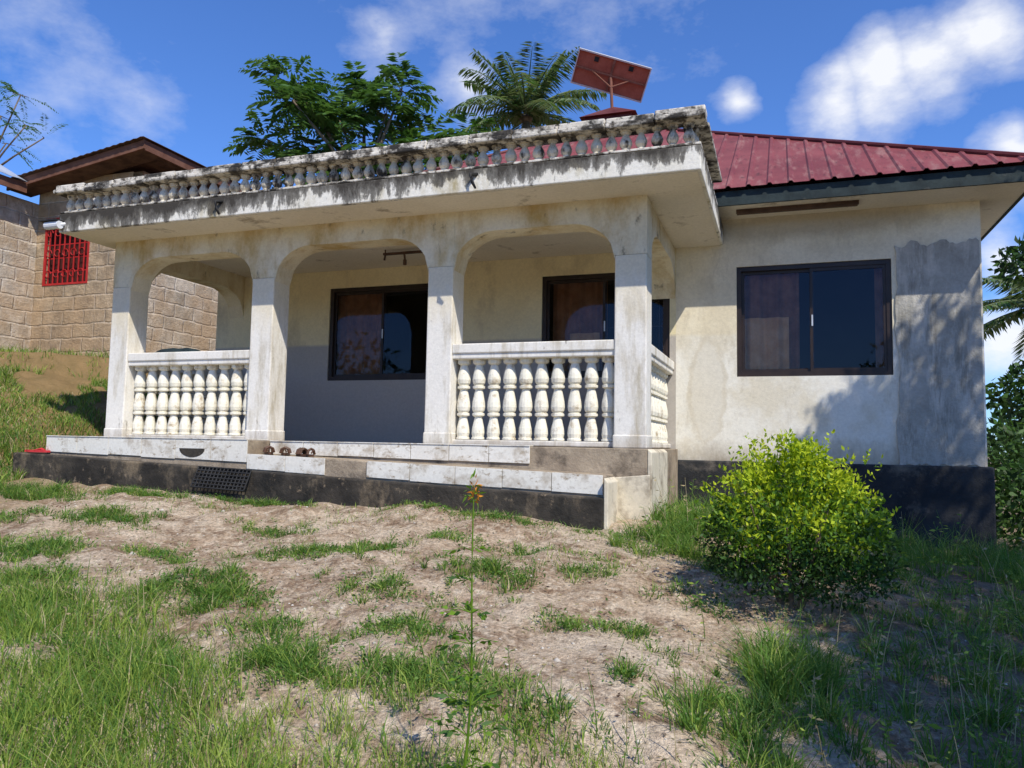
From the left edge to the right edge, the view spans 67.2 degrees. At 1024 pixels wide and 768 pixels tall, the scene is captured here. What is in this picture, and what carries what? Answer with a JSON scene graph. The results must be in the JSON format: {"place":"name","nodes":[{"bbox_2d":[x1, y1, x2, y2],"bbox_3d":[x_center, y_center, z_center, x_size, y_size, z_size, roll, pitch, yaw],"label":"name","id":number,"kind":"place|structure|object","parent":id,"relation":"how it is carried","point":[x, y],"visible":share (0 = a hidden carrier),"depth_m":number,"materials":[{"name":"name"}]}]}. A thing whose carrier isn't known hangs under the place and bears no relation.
{"place":"outdoors","nodes":[
{"label":"outdoors","id":0,"kind":"place"},
{"bbox_2d":[0,136,251,195],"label":"sheet roof","id":1,"kind":"structure","parent":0,"point":[160,165],"depth_m":12.73,"materials":[{"name":"brown metal"}]},
{"bbox_2d":[0,139,241,192],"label":"brown fascia","id":2,"kind":"structure","parent":1,"relation":"attached to","point":[9,183],"depth_m":12.39,"materials":[{"name":"brown wood"}]},
{"bbox_2d":[10,149,159,196],"bbox_3d":[-7.008,-3.454,12.634,2.870,0.420,0.417,-1,-5,19],"label":"eave lining","id":3,"kind":"object","parent":2,"relation":"attached to","point":[133,159],"visible":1,"depth_m":12.61,"materials":[{"name":"brown wood"}]},
{"bbox_2d":[0,350,1023,767],"bbox_3d":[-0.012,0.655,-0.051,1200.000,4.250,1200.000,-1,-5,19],"label":"ground","id":4,"kind":"structure","parent":0,"point":[626,600],"depth_m":4.38,"materials":[{"name":"soil"}]},
{"bbox_2d":[0,192,38,351],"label":"wing wall","id":5,"kind":"structure","parent":4,"relation":"on","point":[18,227],"depth_m":12.82,"materials":[{"name":"beige brick"}]},
{"bbox_2d":[0,80,66,170],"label":"acacia tree","id":6,"kind":"object","parent":4,"relation":"on","point":[15,93],"visible":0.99,"depth_m":24.71,"materials":[{"name":"green plant"}]},
{"bbox_2d":[30,172,141,355],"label":"front wall","id":7,"kind":"structure","parent":4,"relation":"on","point":[77,317],"depth_m":12.76,"materials":[{"name":"beige brick"}]},
{"bbox_2d":[42,217,89,285],"bbox_3d":[-7.462,-2.236,12.921,1.000,1.160,0.040,-1,-5,19],"label":"window grille","id":8,"kind":"object","parent":7,"relation":"attached to","point":[67,271],"depth_m":12.93,"materials":[{"name":"red metal"}]},
{"bbox_2d":[49,229,87,283],"bbox_3d":[-7.424,-2.227,13.029,1.000,1.160,0.001,-1,-5,19],"label":"window shutter","id":9,"kind":"object","parent":7,"relation":"attached to","point":[66,260],"depth_m":13.06,"materials":[{"name":"red metal"}]},
{"bbox_2d":[134,171,217,352],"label":"side wall","id":10,"kind":"structure","parent":4,"relation":"on","point":[182,313],"depth_m":13.50,"materials":[{"name":"beige brick"}]},
{"bbox_2d":[190,466,251,491],"bbox_3d":[-2.804,0.910,7.419,0.633,0.227,0.116,-1,-5,19],"label":"rubber doormat","id":11,"kind":"object","parent":4,"relation":"on","point":[218,477],"visible":1,"depth_m":7.41,"materials":[{"name":"black rubber"}]},
{"bbox_2d":[12,452,603,529],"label":"plinth","id":12,"kind":"structure","parent":4,"relation":"on","point":[586,512],"depth_m":7.15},
{"bbox_2d":[26,448,50,451],"bbox_3d":[-5.162,0.720,8.400,0.268,0.045,0.095,0,-4,8],"label":"flip flop","id":13,"kind":"object","parent":12,"relation":"on","point":[40,450],"visible":1,"depth_m":8.37,"materials":[{"name":"red plastic"}]},
{"bbox_2d":[47,440,613,497],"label":"porch steps","id":14,"kind":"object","parent":12,"relation":"on","point":[346,467],"visible":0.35,"depth_m":7.22,"materials":[{"name":"grey concrete"}]},
{"bbox_2d":[179,448,204,456],"bbox_3d":[-3.226,0.693,7.761,0.320,0.089,0.001,-1,-5,19],"label":"broken tile gap","id":15,"kind":"object","parent":14,"relation":"attached to","point":[191,452],"visible":1,"depth_m":7.76,"materials":[{"name":"grey concrete"}]},
{"bbox_2d":[263,445,274,454],"bbox_3d":[-2.394,0.649,7.592,0.106,0.086,0.274,3,-5,-22],"label":"sandal","id":16,"kind":"object","parent":14,"relation":"on","point":[268,447],"visible":0.94,"depth_m":7.49,"materials":[{"name":"brown leather"}]},
{"bbox_2d":[279,446,291,454],"bbox_3d":[-2.218,0.654,7.550,0.106,0.086,0.274,2,-5,-11],"label":"sandal","id":17,"kind":"object","parent":14,"relation":"on","point":[288,449],"visible":1,"depth_m":7.46,"materials":[{"name":"brown leather"}]},
{"bbox_2d":[295,447,315,456],"bbox_3d":[-1.997,0.658,7.452,0.274,0.086,0.106,-3,-6,39],"label":"sandal","id":18,"kind":"object","parent":14,"relation":"on","point":[302,451],"visible":1,"depth_m":7.42,"materials":[{"name":"brown leather"}]},
{"bbox_2d":[46,435,602,494],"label":"step tiles","id":19,"kind":"object","parent":14,"relation":"attached to","point":[220,449],"visible":0.95,"depth_m":7.30,"materials":[{"name":"white tile"}]},
{"bbox_2d":[269,442,677,505],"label":"porch floor","id":20,"kind":"structure","parent":12,"relation":"on","point":[620,462],"depth_m":6.84,"materials":[{"name":"concrete"}]},
{"bbox_2d":[104,254,651,448],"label":"pillars","id":21,"kind":"structure","parent":20,"relation":"on","point":[269,338],"depth_m":7.53,"materials":[{"name":"paint"}]},
{"bbox_2d":[113,195,674,317],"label":"arched beams","id":22,"kind":"structure","parent":21,"relation":"on","point":[628,225],"depth_m":7.94,"materials":[{"name":"paint"}]},
{"bbox_2d":[59,145,722,244],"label":"roof slab","id":23,"kind":"structure","parent":22,"relation":"on","point":[632,164],"depth_m":7.17,"materials":[{"name":"white concrete"}]},
{"bbox_2d":[38,218,65,229],"bbox_3d":[-5.100,-1.765,8.573,0.289,0.100,0.149,-1,-5,19],"label":"security camera","id":24,"kind":"object","parent":23,"relation":"attached to","point":[52,224],"visible":1,"depth_m":8.52,"materials":[{"name":"white plastic"}]},
{"bbox_2d":[214,172,477,214],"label":"drain spouts","id":25,"kind":"object","parent":23,"relation":"attached to","point":[470,175],"visible":1,"depth_m":6.93,"materials":[{"name":"black rubber"}]},
{"bbox_2d":[60,141,717,213],"bbox_3d":[-1.468,-1.873,8.262,6.990,0.023,1.730,-1,-5,19],"label":"parapet base","id":26,"kind":"object","parent":23,"relation":"on","point":[441,171],"visible":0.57,"depth_m":7.18,"materials":[{"name":"grey concrete"}]},
{"bbox_2d":[66,121,713,210],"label":"parapet balusters","id":27,"kind":"object","parent":23,"relation":"on","point":[691,134],"visible":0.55,"depth_m":7.37,"materials":[{"name":"grey concrete"}]},
{"bbox_2d":[53,105,721,205],"bbox_3d":[-1.491,-2.134,8.215,7.097,0.119,1.704,-1,-5,19],"label":"parapet rail","id":28,"kind":"object","parent":27,"relation":"on","point":[696,114],"visible":0.73,"depth_m":7.14,"materials":[{"name":"grey concrete"}]},
{"bbox_2d":[63,171,719,276],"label":"slab soffit","id":29,"kind":"structure","parent":22,"relation":"attached to","point":[680,206],"depth_m":7.97,"materials":[{"name":"beige paint"}]},
{"bbox_2d":[383,250,422,264],"bbox_3d":[-1.248,-1.486,8.986,0.560,0.195,0.044,-1,-5,19],"label":"ceiling light batten","id":30,"kind":"object","parent":29,"relation":"attached to","point":[385,254],"visible":0.79,"depth_m":8.98,"materials":[{"name":"black metal"}]},
{"bbox_2d":[131,356,667,442],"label":"balusters","id":31,"kind":"object","parent":20,"relation":"on","point":[190,406],"visible":0.8,"depth_m":7.46,"materials":[{"name":"paint"}]},
{"bbox_2d":[126,340,673,447],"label":"handrails","id":32,"kind":"object","parent":20,"relation":"on","point":[600,349],"visible":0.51,"depth_m":7.37,"materials":[{"name":"paint"}]},
{"bbox_2d":[155,348,199,352],"bbox_3d":[-3.764,-0.379,8.704,0.620,0.060,0.200,-1,-5,19],"label":"folded cloth","id":33,"kind":"object","parent":32,"relation":"on","point":[177,350],"visible":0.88,"depth_m":8.61,"materials":[{"name":"grey fabric"}]},
{"bbox_2d":[223,51,500,188],"bbox_3d":[-3.914,-4.038,20.605,7.560,9.546,4.536,2,-5,-9],"label":"flame tree","id":34,"kind":"object","parent":4,"relation":"on","point":[307,107],"visible":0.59,"depth_m":20.29,"materials":[{"name":"green plant"}]},
{"bbox_2d":[425,468,510,767],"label":"flowering weed","id":35,"kind":"object","parent":4,"relation":"on","point":[454,636],"visible":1,"depth_m":2.47,"materials":[{"name":"green plant"}]},
{"bbox_2d":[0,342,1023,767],"bbox_3d":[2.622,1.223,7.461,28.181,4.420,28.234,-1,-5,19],"label":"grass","id":36,"kind":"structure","parent":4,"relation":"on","point":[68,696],"depth_m":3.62,"materials":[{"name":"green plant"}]},
{"bbox_2d":[0,492,1023,767],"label":"leaf litter","id":37,"kind":"object","parent":4,"relation":"on","point":[482,620],"visible":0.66,"depth_m":4.53,"materials":[{"name":"brown plant"}]},
{"bbox_2d":[2,414,1023,767],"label":"wild weeds","id":38,"kind":"object","parent":4,"relation":"on","point":[938,682],"visible":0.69,"depth_m":3.50,"materials":[{"name":"green plant"}]},
{"bbox_2d":[4,486,1023,767],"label":"pebbles","id":39,"kind":"object","parent":4,"relation":"on","point":[486,626],"visible":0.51,"depth_m":4.14,"materials":[{"name":"grey stone"}]},
{"bbox_2d":[444,41,606,157],"bbox_3d":[0.222,-4.099,22.185,5.028,11.641,5.342,-1,-5,19],"label":"coconut palm","id":40,"kind":"object","parent":4,"relation":"on","point":[527,107],"visible":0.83,"depth_m":22.18,"materials":[{"name":"green plant"}]},
{"bbox_2d":[693,428,908,614],"bbox_3d":[1.734,0.827,4.691,1.212,1.125,1.265,-1,-5,19],"label":"golden duranta bush","id":41,"kind":"object","parent":4,"relation":"on","point":[826,524],"visible":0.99,"depth_m":4.53,"materials":[{"name":"green plant"}]},
{"bbox_2d":[672,460,996,553],"bbox_3d":[1.726,2.086,13.227,9.440,1.760,8.950,-1,-5,19],"label":"foundation","id":42,"kind":"object","parent":4,"relation":"on","point":[950,493],"visible":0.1,"depth_m":7.71,"materials":[{"name":"black paint"}]},
{"bbox_2d":[215,248,675,448],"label":"porch back wall","id":43,"kind":"structure","parent":42,"relation":"on","point":[502,301],"depth_m":9.83,"materials":[{"name":"beige paint"}]},
{"bbox_2d":[336,294,381,374],"bbox_3d":[-2.034,-0.646,10.260,0.696,1.210,0.047,-1,-5,20],"label":"curtain","id":44,"kind":"object","parent":43,"relation":"hanging from","point":[359,335],"visible":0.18,"depth_m":10.26,"materials":[{"name":"fabric"}]},
{"bbox_2d":[328,283,427,380],"bbox_3d":[-1.671,-0.659,10.007,1.570,1.230,0.070,-1,-5,19],"label":"frame","id":45,"kind":"object","parent":43,"relation":"attached to","point":[337,293],"visible":0.69,"depth_m":10.06,"materials":[{"name":"metal"}]},
{"bbox_2d":[552,281,607,370],"bbox_3d":[0.802,-0.674,9.239,0.674,1.210,0.102,-1,-5,19],"label":"curtain","id":46,"kind":"object","parent":43,"relation":"hanging from","point":[577,311],"visible":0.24,"depth_m":9.27,"materials":[{"name":"brown fabric"}]},
{"bbox_2d":[542,273,669,377],"bbox_3d":[1.088,-0.685,9.038,1.520,1.230,0.070,-1,-5,19],"label":"frame","id":47,"kind":"object","parent":43,"relation":"attached to","point":[604,278],"visible":0.52,"depth_m":9.12,"materials":[{"name":"metal"}]},
{"bbox_2d":[550,299,662,351],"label":"window bars","id":48,"kind":"object","parent":43,"relation":"attached to","point":[658,300],"depth_m":9.00,"materials":[{"name":"metal"}]},
{"bbox_2d":[385,268,875,373],"bbox_3d":[1.738,-0.127,13.410,9.000,2.600,8.450,-1,-5,19],"label":"window glass","id":49,"kind":"object","parent":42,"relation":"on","point":[844,318],"visible":0.1,"depth_m":10.67,"materials":[{"name":"glass"}]},
{"bbox_2d":[676,201,987,466],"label":"front wall","id":50,"kind":"structure","parent":42,"relation":"on","point":[721,407],"depth_m":8.32,"materials":[{"name":"paint"}]},
{"bbox_2d":[737,259,892,376],"bbox_3d":[3.225,-0.690,8.287,1.550,1.220,0.070,-1,-5,19],"label":"frame","id":51,"kind":"object","parent":50,"relation":"attached to","point":[884,265],"visible":0.98,"depth_m":8.26,"materials":[{"name":"metal"}]},
{"bbox_2d":[744,268,883,368],"bbox_3d":[3.254,-0.682,8.378,1.524,1.200,0.102,-1,-5,19],"label":"curtain","id":52,"kind":"object","parent":51,"relation":"hanging from","point":[772,331],"visible":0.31,"depth_m":8.50,"materials":[{"name":"purple fabric"}]},
{"bbox_2d":[894,238,985,466],"bbox_3d":[4.314,-0.332,7.807,0.784,2.319,0.020,-1,-5,19],"label":"cement patch","id":53,"kind":"object","parent":50,"relation":"attached to","point":[938,334],"visible":1,"depth_m":7.79,"materials":[{"name":"grey concrete"}]},
{"bbox_2d":[982,275,1023,366],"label":"coconut palm","id":54,"kind":"object","parent":4,"relation":"on","point":[1011,301],"visible":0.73,"depth_m":20.60,"materials":[{"name":"green plant"}]},
{"bbox_2d":[985,232,1023,495],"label":"mango tree","id":55,"kind":"object","parent":4,"relation":"on","point":[1006,403],"visible":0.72,"depth_m":13.15,"materials":[{"name":"green plant"}]},
{"bbox_2d":[986,400,1023,463],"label":"distant trees","id":56,"kind":"object","parent":4,"relation":"on","point":[994,416],"depth_m":41.92,"materials":[{"name":"green plant"}]},
{"bbox_2d":[987,416,1023,561],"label":"shrub","id":57,"kind":"object","parent":4,"relation":"on","point":[1010,487],"visible":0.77,"depth_m":8.41,"materials":[{"name":"green plant"}]},
{"bbox_2d":[0,0,1023,451],"label":"sky","id":58,"kind":"structure","parent":0,"point":[941,73],"materials":[{"name":"blue"}]},
{"bbox_2d":[604,449,666,528],"bbox_3d":[1.118,1.367,6.829,0.317,1.577,1.400,-1,-5,19],"label":"plinth end render","id":59,"kind":"object","parent":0,"point":[627,497],"visible":0.39,"depth_m":6.59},
{"bbox_3d":[1.772,-0.158,13.507,9.400,2.760,8.650,-1,-5,19],"label":"rear and side walls","id":60,"kind":"object","parent":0,"visible":0},
{"bbox_2d":[718,182,1023,236],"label":"soffit","id":61,"kind":"structure","parent":60,"relation":"attached to","point":[997,201],"depth_m":7.90,"materials":[{"name":"beige paint"}]},
{"bbox_2d":[715,165,1023,240],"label":"fascia board","id":62,"kind":"object","parent":61,"relation":"attached to","point":[979,177],"depth_m":7.62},
{"bbox_2d":[435,130,1023,191],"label":"roof","id":63,"kind":"structure","parent":62,"relation":"on","point":[748,163],"depth_m":8.56,"materials":[{"name":"red metal"}]},
{"bbox_2d":[423,107,1023,171],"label":"ridge caps","id":64,"kind":"object","parent":63,"relation":"attached to","point":[613,112],"visible":0.12,"depth_m":9.56,"materials":[{"name":"red metal"}]},
{"bbox_2d":[570,48,651,107],"bbox_3d":[1.773,-5.295,13.859,1.430,1.381,0.418,1,-4,0],"label":"solar panel","id":65,"kind":"object","parent":64,"relation":"on","point":[611,75],"visible":0.95,"depth_m":13.86,"materials":[{"name":"red-brown painted metal"},{"name":"aluminium"}]}
]}

